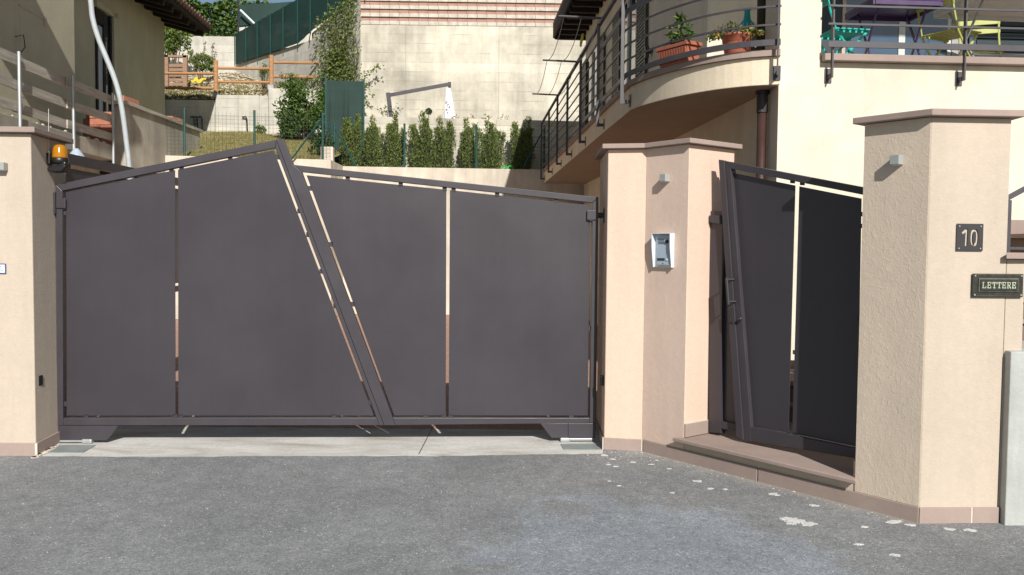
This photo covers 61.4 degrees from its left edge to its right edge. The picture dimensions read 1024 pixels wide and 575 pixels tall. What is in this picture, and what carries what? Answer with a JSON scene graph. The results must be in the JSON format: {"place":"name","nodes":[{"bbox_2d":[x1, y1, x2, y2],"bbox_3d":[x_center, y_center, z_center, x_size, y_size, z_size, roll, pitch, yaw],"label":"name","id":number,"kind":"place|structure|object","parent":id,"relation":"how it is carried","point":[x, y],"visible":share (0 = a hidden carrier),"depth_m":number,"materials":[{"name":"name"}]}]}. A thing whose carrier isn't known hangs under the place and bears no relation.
{"place":"outdoors","nodes":[
{"label":"outdoors","id":0,"kind":"place"},
{"bbox_2d":[165,72,281,99],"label":"stony bank","id":1,"kind":"structure","parent":0,"point":[207,84],"depth_m":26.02,"materials":[{"name":"green plant"}]},
{"bbox_2d":[164,55,187,86],"bbox_3d":[-9.886,-6.310,25.247,0.782,0.974,0.115,1,3,0],"label":"timber crate","id":2,"kind":"object","parent":1,"relation":"on","point":[184,79],"visible":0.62,"depth_m":25.23,"materials":[{"name":"brown wood"}]},
{"bbox_2d":[164,26,193,77],"bbox_3d":[-10.329,-7.227,26.361,1.165,2.216,1.085,-1,3,-27],"label":"young tree","id":3,"kind":"object","parent":1,"relation":"on","point":[172,41],"visible":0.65,"depth_m":26.14,"materials":[{"name":"green plant"}]},
{"bbox_2d":[189,77,205,83],"bbox_3d":[-9.234,-6.088,25.303,0.457,0.267,0.307,1,3,0],"label":"plastic sheet","id":4,"kind":"object","parent":1,"relation":"on","point":[197,80],"visible":1,"depth_m":25.27,"materials":[{"name":"yellow plastic"}]},
{"bbox_2d":[185,51,215,85],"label":"fruit shrub","id":5,"kind":"object","parent":1,"relation":"on","point":[198,59],"visible":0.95,"depth_m":25.83,"materials":[{"name":"green plant"}]},
{"bbox_2d":[190,41,217,61],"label":"seed spikes","id":6,"kind":"object","parent":5,"relation":"attached to","point":[203,54],"visible":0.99,"depth_m":24.91,"materials":[{"name":"white plant"}]},
{"bbox_2d":[164,36,242,99],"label":"cross wall","id":7,"kind":"structure","parent":1,"relation":"on","point":[223,47],"depth_m":27.77,"materials":[{"name":"concrete"}]},
{"bbox_2d":[165,72,282,99],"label":"bank stones","id":8,"kind":"object","parent":1,"relation":"on","point":[243,76],"visible":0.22,"depth_m":25.94,"materials":[{"name":"beige stone"}]},
{"bbox_2d":[258,61,268,95],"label":"bank shrub","id":9,"kind":"object","parent":1,"relation":"on","point":[262,72],"visible":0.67,"depth_m":24.41,"materials":[{"name":"green plant"}]},
{"bbox_2d":[236,0,359,130],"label":"wing wall","id":10,"kind":"structure","parent":1,"relation":"on","point":[304,51],"depth_m":24.25,"materials":[{"name":"concrete"}]},
{"bbox_2d":[234,0,346,65],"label":"shade net fence","id":11,"kind":"object","parent":10,"relation":"on","point":[289,24],"visible":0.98,"depth_m":25.26,"materials":[{"name":"green fabric"}]},
{"bbox_2d":[274,72,316,87],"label":"bank weeds","id":12,"kind":"object","parent":10,"relation":"attached to","point":[291,74],"visible":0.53,"depth_m":23.87,"materials":[{"name":"green plant"}]},
{"bbox_2d":[308,0,384,108],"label":"climbing plant","id":13,"kind":"object","parent":10,"relation":"attached to","point":[337,60],"visible":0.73,"depth_m":22.60,"materials":[{"name":"green plant"}]},
{"bbox_2d":[194,0,294,36],"label":"sky","id":14,"kind":"structure","parent":0,"point":[202,1],"materials":[{"name":"blue"}]},
{"bbox_2d":[177,131,341,158],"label":"lawn","id":15,"kind":"structure","parent":0,"point":[217,146],"depth_m":20.77,"materials":[{"name":"green plant"}]},
{"bbox_2d":[190,116,202,129],"bbox_3d":[-8.676,-4.449,23.728,0.383,0.540,0.092,1,3,0],"label":"irrigation pipe","id":16,"kind":"object","parent":15,"relation":"on","point":[197,121],"visible":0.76,"depth_m":23.70,"materials":[{"name":"black plastic"}]},
{"bbox_2d":[165,88,321,135],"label":"lawn wall","id":17,"kind":"structure","parent":15,"relation":"on","point":[235,108],"depth_m":23.79,"materials":[{"name":"concrete"}]},
{"bbox_2d":[165,55,319,97],"bbox_3d":[-7.792,-5.840,23.827,5.299,1.161,0.139,1,3,0],"label":"wooden fence","id":18,"kind":"object","parent":17,"relation":"on","point":[270,68],"visible":0.73,"depth_m":23.82,"materials":[{"name":"wood"}]},
{"bbox_2d":[242,116,247,130],"bbox_3d":[-7.338,-4.449,23.728,0.178,0.538,0.053,1,3,15],"label":"irrigation pipe","id":19,"kind":"object","parent":15,"relation":"on","point":[246,122],"visible":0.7,"depth_m":23.70,"materials":[{"name":"black plastic"}]},
{"bbox_2d":[256,122,266,133],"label":"plant","id":20,"kind":"object","parent":15,"relation":"on","point":[263,128],"visible":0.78,"depth_m":23.61,"materials":[{"name":"green plant"}]},
{"bbox_2d":[269,132,314,138],"bbox_3d":[-5.842,-4.031,23.002,1.286,0.266,0.641,1,3,0],"label":"rubble","id":21,"kind":"object","parent":15,"relation":"on","point":[279,134],"visible":0.45,"depth_m":22.80,"materials":[{"name":"stone"}]},
{"bbox_2d":[272,77,324,139],"bbox_3d":[-5.403,-4.558,22.464,1.631,1.745,1.333,0,3,-20],"label":"laurel bush","id":22,"kind":"object","parent":15,"relation":"on","point":[296,94],"visible":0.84,"depth_m":22.11,"materials":[{"name":"green plant"}]},
{"bbox_2d":[308,128,335,154],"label":"shrub","id":23,"kind":"object","parent":15,"relation":"on","point":[317,147],"visible":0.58,"depth_m":18.73,"materials":[{"name":"green plant"}]},
{"bbox_2d":[325,74,364,164],"bbox_3d":[-3.875,-3.788,19.961,0.930,2.250,0.064,1,3,0],"label":"net screen","id":24,"kind":"object","parent":15,"relation":"on","point":[344,99],"visible":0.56,"depth_m":19.93,"materials":[{"name":"green fabric"}]},
{"bbox_2d":[360,0,585,166],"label":"retaining wall","id":25,"kind":"structure","parent":15,"relation":"on","point":[486,57],"depth_m":22.25,"materials":[{"name":"concrete"}]},
{"bbox_2d":[69,314,597,429],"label":"driveway","id":26,"kind":"structure","parent":0,"point":[502,426],"depth_m":7.59,"materials":[{"name":"grey concrete"}]},
{"bbox_2d":[0,113,111,173],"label":"concrete terrace","id":27,"kind":"structure","parent":26,"relation":"on","point":[94,148],"depth_m":13.76,"materials":[{"name":"beige concrete"}]},
{"bbox_2d":[0,47,114,163],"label":"builders railing","id":28,"kind":"object","parent":27,"relation":"on","point":[18,61],"visible":0.91,"depth_m":12.86,"materials":[{"name":"metal"}]},
{"bbox_2d":[83,112,111,144],"bbox_3d":[-7.596,-2.868,15.889,0.566,0.714,0.136,1,3,0],"label":"brick stack","id":29,"kind":"object","parent":27,"relation":"on","point":[97,123],"visible":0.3,"depth_m":15.83,"materials":[{"name":"brick"}]},
{"bbox_2d":[66,153,177,291],"bbox_3d":[-3.661,-0.101,9.892,0.050,2.220,6.274,0,3,-2],"label":"side fence","id":30,"kind":"object","parent":26,"relation":"on","point":[80,161],"visible":0.02,"depth_m":7.45,"materials":[{"name":"metal"}]},
{"bbox_2d":[108,100,202,178],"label":"parapet wall","id":31,"kind":"structure","parent":26,"relation":"on","point":[152,141],"depth_m":16.27,"materials":[{"name":"paint"}]},
{"bbox_2d":[122,95,138,104],"bbox_3d":[-7.006,-3.397,15.750,0.125,0.124,0.546,1,3,4],"label":"brick stack","id":32,"kind":"object","parent":31,"relation":"on","point":[130,99],"visible":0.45,"depth_m":15.70,"materials":[{"name":"brick"}]},
{"bbox_2d":[100,147,342,318],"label":"garden wall","id":33,"kind":"structure","parent":26,"relation":"on","point":[329,163],"depth_m":17.61,"materials":[{"name":"white concrete"}]},
{"bbox_2d":[107,108,329,159],"bbox_3d":[-5.858,-3.081,17.371,4.301,1.000,0.453,0,3,-6],"label":"wire fence","id":34,"kind":"object","parent":33,"relation":"on","point":[321,121],"visible":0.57,"depth_m":17.40,"materials":[{"name":"metal"}]},
{"bbox_2d":[343,166,583,314],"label":"garden wall","id":35,"kind":"structure","parent":26,"relation":"on","point":[527,179],"depth_m":18.98,"materials":[{"name":"white concrete"}]},
{"bbox_2d":[0,449,1023,574],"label":"asphalt road","id":36,"kind":"structure","parent":0,"point":[215,541],"depth_m":4.68,"materials":[{"name":"grey asphalt"}]},
{"bbox_2d":[41,426,602,456],"bbox_3d":[-1.686,1.190,6.388,5.050,0.001,1.450,1,3,0],"label":"concrete apron","id":37,"kind":"object","parent":36,"relation":"on","point":[145,441],"visible":0.5,"depth_m":6.58,"materials":[{"name":"grey concrete"}]},
{"bbox_2d":[0,126,73,455],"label":"gate pillar","id":38,"kind":"structure","parent":37,"relation":"on","point":[29,181],"depth_m":6.07,"materials":[{"name":"beige paint"}]},
{"bbox_2d":[0,263,5,273],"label":"pictogram sign","id":39,"kind":"object","parent":38,"relation":"attached to","point":[2,268],"visible":1,"depth_m":6.02,"materials":[{"name":"white plastic"}]},
{"bbox_2d":[0,162,7,170],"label":"wall lamp","id":40,"kind":"object","parent":38,"relation":"attached to","point":[3,166],"visible":1,"depth_m":5.95,"materials":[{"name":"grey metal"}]},
{"bbox_2d":[39,375,42,385],"bbox_3d":[-3.378,0.664,6.159,0.030,0.075,0.060,1,3,0],"label":"photocell","id":41,"kind":"object","parent":38,"relation":"attached to","point":[40,380],"visible":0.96,"depth_m":6.16,"materials":[{"name":"black plastic"}]},
{"bbox_2d":[46,109,70,172],"bbox_3d":[-3.311,-1.067,6.289,0.147,0.457,0.116,1,3,0],"label":"warning lamp","id":42,"kind":"object","parent":38,"relation":"attached to","point":[58,155],"visible":1,"depth_m":6.25,"materials":[{"name":"orange plastic"}]},
{"bbox_2d":[53,140,383,439],"bbox_3d":[-2.187,0.024,6.494,2.433,2.262,0.100,0,3,-3],"label":"driveway gate leaf","id":43,"kind":"object","parent":38,"relation":"attached to","point":[260,332],"visible":1,"depth_m":6.48,"materials":[{"name":"paint"}]},
{"bbox_2d":[31,443,59,457],"bbox_3d":[-3.359,1.176,6.216,0.069,0.006,0.448,0,3,-7],"label":"mortar smear","id":44,"kind":"object","parent":37,"relation":"on","point":[44,452],"visible":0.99,"depth_m":6.17},
{"bbox_2d":[49,445,95,452],"bbox_3d":[-3.215,1.178,6.294,0.280,0.004,0.244,1,3,0],"label":"motor cover plate","id":45,"kind":"object","parent":37,"relation":"on","point":[71,448],"visible":1,"depth_m":6.29,"materials":[{"name":"metal"}]},
{"bbox_2d":[60,439,95,443],"bbox_3d":[-3.277,1.148,6.502,0.248,0.043,0.080,1,3,0],"label":"gate floor motor","id":46,"kind":"object","parent":37,"relation":"on","point":[86,441],"visible":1,"depth_m":6.47,"materials":[{"name":"metal"}]},
{"bbox_2d":[560,438,591,441],"bbox_3d":[0.498,1.174,6.699,0.249,0.043,0.080,1,3,0],"label":"gate floor motor","id":47,"kind":"object","parent":37,"relation":"on","point":[573,439],"visible":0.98,"depth_m":6.68,"materials":[{"name":"metal"}]},
{"bbox_2d":[561,444,601,449],"bbox_3d":[0.520,1.202,6.506,0.292,0.004,0.185,0,3,-2],"label":"motor cover plate","id":48,"kind":"object","parent":37,"relation":"on","point":[580,447],"visible":1,"depth_m":6.48,"materials":[{"name":"metal"}]},
{"bbox_2d":[2,460,1014,573],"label":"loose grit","id":49,"kind":"object","parent":36,"relation":"on","point":[434,505],"visible":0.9,"depth_m":4.77,"materials":[{"name":"gravel"}]},
{"bbox_2d":[594,138,741,450],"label":"gate pillar","id":50,"kind":"structure","parent":36,"relation":"on","point":[653,347],"depth_m":6.25,"materials":[{"name":"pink paint"}]},
{"bbox_2d":[277,139,604,437],"bbox_3d":[-0.533,0.025,6.601,2.484,2.264,0.100,0,3,-3],"label":"driveway gate leaf","id":51,"kind":"object","parent":50,"relation":"attached to","point":[520,328],"visible":1,"depth_m":6.60,"materials":[{"name":"paint"}]},
{"bbox_2d":[600,375,603,385],"bbox_3d":[0.683,0.701,6.509,0.030,0.075,0.060,1,3,0],"label":"photocell","id":52,"kind":"object","parent":50,"relation":"attached to","point":[601,380],"visible":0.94,"depth_m":6.48,"materials":[{"name":"black plastic"}]},
{"bbox_2d":[651,233,674,267],"bbox_3d":[1.074,-0.265,6.146,0.050,0.244,0.176,-2,3,-38],"label":"intercom","id":53,"kind":"object","parent":50,"relation":"attached to","point":[662,246],"visible":1,"depth_m":6.14,"materials":[{"name":"white plastic"}]},
{"bbox_2d":[660,174,669,181],"bbox_3d":[1.083,-0.776,6.115,0.052,0.057,0.054,-2,3,-38],"label":"wall lamp","id":54,"kind":"object","parent":50,"relation":"attached to","point":[664,177],"visible":1,"depth_m":6.10,"materials":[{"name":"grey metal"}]},
{"bbox_2d":[587,452,887,516],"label":"plaster crumbs","id":55,"kind":"object","parent":36,"relation":"on","point":[717,476],"visible":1,"depth_m":5.82,"materials":[{"name":"beige paint"}]},
{"bbox_2d":[642,422,918,522],"bbox_3d":[2.076,1.159,5.934,1.305,0.175,2.073,-2,3,-38],"label":"entrance step","id":56,"kind":"object","parent":36,"relation":"on","point":[831,477],"visible":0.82,"depth_m":5.50,"materials":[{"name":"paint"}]},
{"bbox_2d":[709,211,735,435],"bbox_3d":[1.500,0.266,6.084,0.086,1.613,0.286,-2,3,-38],"label":"fixed gate post","id":57,"kind":"object","parent":56,"relation":"on","point":[721,408],"visible":0.85,"depth_m":6.11,"materials":[{"name":"metal"}]},
{"bbox_2d":[719,160,862,457],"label":"pedestrian gate","id":58,"kind":"structure","parent":57,"relation":"attached to","point":[758,216],"depth_m":5.63,"materials":[{"name":"metal"}]},
{"bbox_2d":[601,454,976,556],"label":"plaster splashes","id":59,"kind":"object","parent":36,"relation":"on","point":[794,520],"visible":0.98,"depth_m":4.75,"materials":[{"name":"white paint"}]},
{"bbox_2d":[789,234,1023,421],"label":"stone steps","id":60,"kind":"structure","parent":36,"relation":"on","point":[1017,240],"depth_m":6.92,"materials":[{"name":"stone"}]},
{"bbox_2d":[1007,186,1023,252],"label":"stair handrail","id":61,"kind":"object","parent":60,"relation":"attached to","point":[1019,191],"visible":0.41,"depth_m":6.47,"materials":[{"name":"metal"}]},
{"bbox_2d":[853,108,1023,522],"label":"gate pillar","id":62,"kind":"structure","parent":36,"relation":"on","point":[930,354],"depth_m":4.74,"materials":[{"name":"beige paint"}]},
{"bbox_2d":[890,154,903,165],"bbox_3d":[2.132,-0.706,4.781,0.052,0.057,0.054,-2,3,-38],"label":"wall lamp","id":63,"kind":"object","parent":62,"relation":"attached to","point":[896,160],"visible":1,"depth_m":4.76,"materials":[{"name":"grey metal"}]},
{"bbox_2d":[956,224,983,250],"bbox_3d":[2.487,-0.273,4.688,0.148,0.148,0.011,0,3,-3],"label":"house number plate","id":64,"kind":"object","parent":62,"relation":"attached to","point":[960,240],"visible":1,"depth_m":4.68,"materials":[{"name":"metal"}]},
{"bbox_2d":[971,273,1022,296],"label":"letter box","id":65,"kind":"object","parent":62,"relation":"attached to","point":[997,285],"visible":1,"depth_m":4.69,"materials":[{"name":"brown metal"}]},
{"bbox_2d":[997,252,1023,506],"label":"wall","id":66,"kind":"structure","parent":36,"relation":"on","point":[1013,321],"depth_m":4.73,"materials":[{"name":"beige paint"}]},
{"bbox_2d":[999,344,1023,524],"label":"concrete wall","id":67,"kind":"structure","parent":36,"relation":"on","point":[1011,505],"depth_m":4.71,"materials":[{"name":"grey concrete"}]},
{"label":"planting bed","id":68,"kind":"structure","parent":0,"visible":0},
{"bbox_2d":[338,113,363,166],"bbox_3d":[-3.619,-3.220,19.570,0.640,1.566,0.728,1,3,0],"label":"yew shrub","id":69,"kind":"object","parent":68,"relation":"on","point":[348,131],"visible":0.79,"depth_m":19.43,"materials":[{"name":"green plant"}]},
{"bbox_2d":[361,114,387,166],"bbox_3d":[-3.114,-3.173,19.574,0.636,1.470,0.724,1,3,15],"label":"yew shrub","id":70,"kind":"object","parent":68,"relation":"on","point":[372,143],"visible":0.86,"depth_m":19.40,"materials":[{"name":"green plant"}]},
{"bbox_2d":[381,114,410,166],"bbox_3d":[-2.672,-3.172,19.513,0.663,1.485,0.684,2,3,31],"label":"yew shrub","id":71,"kind":"object","parent":68,"relation":"on","point":[395,152],"visible":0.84,"depth_m":19.36,"materials":[{"name":"green plant"}]},
{"bbox_2d":[407,110,435,167],"bbox_3d":[-2.037,-3.209,19.519,0.647,1.581,0.735,-2,4,-43],"label":"yew shrub","id":72,"kind":"object","parent":68,"relation":"on","point":[421,149],"visible":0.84,"depth_m":19.45,"materials":[{"name":"green plant"}]},
{"bbox_2d":[431,115,456,167],"bbox_3d":[-1.544,-3.170,19.520,0.649,1.500,0.739,-1,3,-28],"label":"yew shrub","id":73,"kind":"object","parent":68,"relation":"on","point":[443,154],"visible":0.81,"depth_m":19.46,"materials":[{"name":"green plant"}]},
{"bbox_2d":[332,123,558,168],"bbox_3d":[-1.472,-3.086,19.126,5.003,1.070,0.141,1,3,0],"label":"wire fence","id":74,"kind":"object","parent":68,"relation":"on","point":[404,139],"visible":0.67,"depth_m":19.11,"materials":[{"name":"metal"}]},
{"bbox_2d":[364,116,578,169],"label":"terrace wall","id":75,"kind":"structure","parent":68,"relation":"on","point":[383,122],"depth_m":20.05,"materials":[{"name":"concrete"}]},
{"bbox_2d":[458,118,484,168],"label":"yew shrub","id":76,"kind":"object","parent":68,"relation":"on","point":[466,146],"visible":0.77,"depth_m":19.47,"materials":[{"name":"green plant"}]},
{"bbox_2d":[479,119,506,168],"bbox_3d":[-0.453,-3.132,19.555,0.666,1.432,0.586,1,3,3],"label":"yew shrub","id":77,"kind":"object","parent":68,"relation":"on","point":[496,160],"visible":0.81,"depth_m":19.43,"materials":[{"name":"green plant"}]},
{"bbox_2d":[505,116,535,168],"bbox_3d":[0.189,-3.156,19.584,0.739,1.500,0.649,1,3,19],"label":"yew shrub","id":78,"kind":"object","parent":68,"relation":"on","point":[524,140],"visible":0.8,"depth_m":19.46,"materials":[{"name":"green plant"}]},
{"label":"upper terrace","id":79,"kind":"structure","parent":0,"visible":0},
{"bbox_2d":[377,103,402,116],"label":"rose bush","id":80,"kind":"object","parent":79,"relation":"on","point":[396,113],"visible":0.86,"depth_m":20.53,"materials":[{"name":"green plant"}]},
{"bbox_2d":[386,82,454,117],"bbox_3d":[-2.193,-4.226,20.728,1.664,1.418,0.276,1,3,0],"label":"cantilever parasol","id":81,"kind":"object","parent":79,"relation":"on","point":[449,110],"visible":0.73,"depth_m":20.66,"materials":[{"name":"paint"}]},
{"bbox_2d":[425,108,431,117],"bbox_3d":[-2.035,-4.152,21.032,0.198,0.473,0.185,1,3,0],"label":"topiary ball","id":82,"kind":"object","parent":79,"relation":"on","point":[429,111],"visible":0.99,"depth_m":21.01,"materials":[{"name":"green plant"}]},
{"bbox_2d":[452,113,508,119],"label":"dry border plants","id":83,"kind":"object","parent":79,"relation":"on","point":[481,117],"visible":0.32,"depth_m":20.43,"materials":[{"name":"beige plant"}]},
{"label":"ground","id":84,"kind":"structure","parent":0,"visible":0},
{"bbox_2d":[0,0,211,136],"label":"olive house","id":85,"kind":"structure","parent":84,"relation":"on","point":[57,36],"depth_m":17.06,"materials":[{"name":"paint"}]},
{"bbox_2d":[93,0,117,111],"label":"window","id":86,"kind":"structure","parent":85,"relation":"in","point":[107,25],"depth_m":17.69,"materials":[{"name":"clear glass"}]},
{"bbox_2d":[88,0,132,178],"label":"conduit pipe","id":87,"kind":"object","parent":85,"relation":"attached to","point":[114,80],"visible":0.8,"depth_m":11.46,"materials":[{"name":"white plastic"}]},
{"bbox_2d":[540,0,1023,368],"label":"cream house","id":88,"kind":"structure","parent":84,"relation":"on","point":[788,95],"depth_m":7.51,"materials":[{"name":"paint"}]},
{"bbox_2d":[532,15,600,95],"bbox_3d":[0.689,-3.150,12.566,0.521,0.344,4.858,0,3,-3],"label":"clothes rack","id":89,"kind":"object","parent":88,"relation":"attached to","point":[581,17],"visible":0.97,"depth_m":11.17,"materials":[{"name":"metal"}]},
{"bbox_2d":[581,33,604,128],"bbox_3d":[1.636,-3.659,17.629,0.049,2.390,2.960,0,3,-3],"label":"railing","id":90,"kind":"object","parent":88,"relation":"in","point":[602,68],"depth_m":17.59,"materials":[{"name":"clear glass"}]},
{"bbox_2d":[611,0,647,97],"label":"window","id":91,"kind":"structure","parent":88,"relation":"in","point":[640,13],"depth_m":13.64,"materials":[{"name":"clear glass"}]},
{"bbox_2d":[656,40,701,67],"bbox_3d":[1.525,-2.122,7.890,0.194,0.175,0.429,-1,3,-33],"label":"planter box","id":92,"kind":"object","parent":88,"relation":"on","point":[676,48],"visible":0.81,"depth_m":7.78,"materials":[{"name":"ceramic"}]},
{"bbox_2d":[665,12,696,43],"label":"potted plant","id":93,"kind":"object","parent":92,"relation":"in","point":[680,18],"visible":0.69,"depth_m":7.83,"materials":[{"name":"green plant"}]},
{"bbox_2d":[721,31,753,53],"bbox_3d":[2.005,-2.132,7.679,0.296,0.225,0.296,1,3,0],"label":"flower pot","id":94,"kind":"object","parent":88,"relation":"on","point":[734,37],"visible":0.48,"depth_m":7.57,"materials":[{"name":"ceramic"}]},
{"bbox_2d":[705,20,765,42],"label":"potted flowers","id":95,"kind":"object","parent":94,"relation":"in","point":[718,36],"visible":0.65,"depth_m":7.57,"materials":[{"name":"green plant"}]},
{"bbox_2d":[734,10,756,50],"bbox_3d":[2.220,-2.332,8.160,0.244,0.578,0.238,1,3,0],"label":"glass vase","id":96,"kind":"object","parent":88,"relation":"on","point":[747,21],"visible":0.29,"depth_m":8.11,"materials":[{"name":"teal glass"}]},
{"bbox_2d":[821,0,869,53],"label":"folding chair","id":97,"kind":"object","parent":88,"relation":"on","point":[845,34],"visible":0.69,"depth_m":8.21,"materials":[{"name":"teal paint"}]},
{"bbox_2d":[845,0,943,54],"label":"bistro table","id":98,"kind":"object","parent":88,"relation":"on","point":[859,15],"visible":0.67,"depth_m":8.39,"materials":[{"name":"purple paint"}]},
{"bbox_2d":[841,0,951,55],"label":"terrace door","id":99,"kind":"structure","parent":88,"relation":"in","point":[880,33],"depth_m":9.55,"materials":[{"name":"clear glass"}]},
{"bbox_2d":[916,0,981,55],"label":"folding chair","id":100,"kind":"object","parent":88,"relation":"on","point":[944,36],"visible":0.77,"depth_m":8.30,"materials":[{"name":"paint"}]},
{"bbox_2d":[933,0,1023,56],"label":"garden table","id":101,"kind":"object","parent":88,"relation":"on","point":[974,16],"visible":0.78,"depth_m":8.30,"materials":[{"name":"paint"}]},
{"bbox_2d":[958,20,1002,56],"bbox_3d":[4.907,-2.431,9.012,0.402,0.836,0.507,1,3,20],"label":"folding chair","id":102,"kind":"object","parent":88,"relation":"on","point":[983,22],"visible":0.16,"depth_m":9.17,"materials":[{"name":"paint"}]},
{"bbox_2d":[967,20,1023,57],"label":"louvred door","id":103,"kind":"structure","parent":88,"relation":"in","point":[1007,36],"depth_m":9.61,"materials":[{"name":"grey wood"}]},
{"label":"hill","id":104,"kind":"structure","parent":0,"visible":0},
{"bbox_2d":[182,0,268,36],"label":"vine hedge","id":105,"kind":"object","parent":104,"relation":"on","point":[228,21],"visible":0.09,"depth_m":29.38,"materials":[{"name":"green plant"}]},
{"bbox_2d":[237,0,360,62],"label":"net fence","id":106,"kind":"object","parent":104,"relation":"on","point":[249,14],"visible":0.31,"depth_m":28.73,"materials":[{"name":"fabric"}]}
]}

